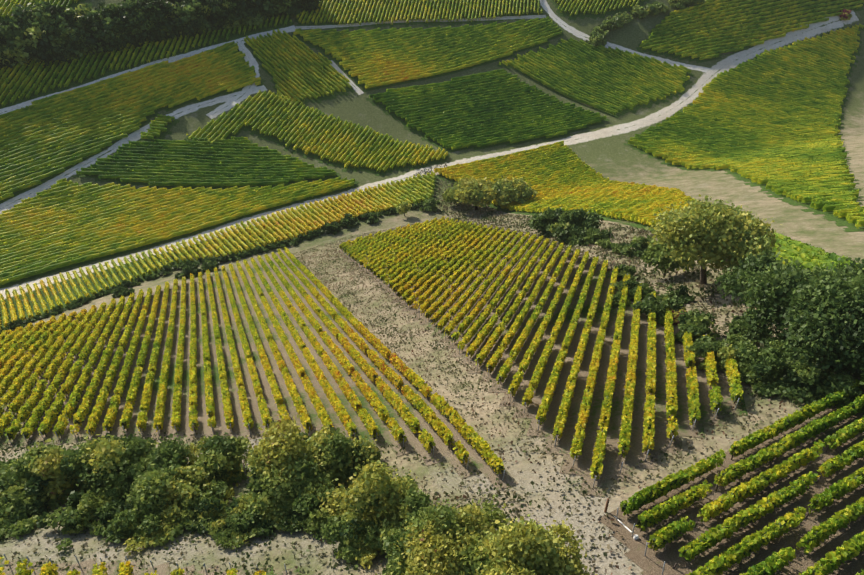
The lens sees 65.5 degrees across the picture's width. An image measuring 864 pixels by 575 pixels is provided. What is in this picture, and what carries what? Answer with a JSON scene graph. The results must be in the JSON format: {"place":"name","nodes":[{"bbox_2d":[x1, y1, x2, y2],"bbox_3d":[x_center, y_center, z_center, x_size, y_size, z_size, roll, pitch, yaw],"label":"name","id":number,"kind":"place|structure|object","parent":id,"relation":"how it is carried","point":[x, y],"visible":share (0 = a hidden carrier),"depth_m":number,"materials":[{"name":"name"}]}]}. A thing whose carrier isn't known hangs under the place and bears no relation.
{"place":"outdoors","nodes":[
{"label":"outdoors","id":0,"kind":"place"},
{"bbox_2d":[0,0,858,299],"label":"roads","id":1,"kind":"structure","parent":0,"point":[228,102],"depth_m":206.33,"materials":[{"name":"grey asphalt"}]},
{"bbox_2d":[0,0,863,574],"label":"vineyard soil","id":2,"kind":"structure","parent":0,"point":[650,562],"depth_m":68.05,"materials":[{"name":"brown soil"}]},
{"bbox_2d":[4,227,739,574],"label":"vine posts","id":3,"kind":"object","parent":2,"relation":"on","point":[354,435],"visible":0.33,"depth_m":48.67,"materials":[{"name":"grey wood"}]},
{"bbox_2d":[0,163,857,574],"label":"grass tufts","id":4,"kind":"object","parent":2,"relation":"on","point":[598,251],"visible":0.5,"depth_m":63.84,"materials":[{"name":"plant"}]},
{"bbox_2d":[0,25,862,568],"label":"trunks and limbs","id":5,"kind":"object","parent":2,"relation":"on","point":[702,277],"visible":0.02,"depth_m":77.31,"materials":[{"name":"brown plant"}]},
{"bbox_2d":[0,0,863,326],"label":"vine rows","id":6,"kind":"object","parent":2,"relation":"on","point":[54,226],"visible":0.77,"depth_m":197.76,"materials":[{"name":"green plant"}]},
{"bbox_2d":[0,0,863,574],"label":"vine leaves","id":7,"kind":"object","parent":2,"relation":"on","point":[48,342],"visible":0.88,"depth_m":80.33,"materials":[{"name":"green plant"}]},
{"bbox_2d":[0,0,863,574],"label":"tree leaves","id":8,"kind":"object","parent":2,"relation":"on","point":[124,486],"visible":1,"depth_m":50.83,"materials":[{"name":"green plant"}]},
{"bbox_2d":[0,217,863,574],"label":"vine rows","id":9,"kind":"object","parent":2,"relation":"on","point":[754,465],"visible":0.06,"depth_m":55.08,"materials":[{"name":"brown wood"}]},
{"bbox_2d":[613,515,638,539],"bbox_3d":[11.533,14.249,40.263,0.289,1.122,2.582,-10,36,-14],"label":"white pipe","id":10,"kind":"object","parent":2,"relation":"on","point":[635,537],"visible":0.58,"depth_m":39.81,"materials":[{"name":"white plastic"}]},
{"bbox_2d":[0,0,863,574],"bbox_3d":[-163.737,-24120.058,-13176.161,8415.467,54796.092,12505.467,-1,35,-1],"label":"ground","id":11,"kind":"structure","parent":0,"point":[614,158],"depth_m":83.55,"materials":[{"name":"beige soil"}]},
{"bbox_2d":[604,498,608,512],"bbox_3d":[10.764,13.450,41.394,0.120,1.300,0.120,-1,35,-1],"label":"marker post","id":12,"kind":"object","parent":11,"relation":"on","point":[606,506],"visible":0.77,"depth_m":41.31,"materials":[{"name":"brown wood"}]}
]}

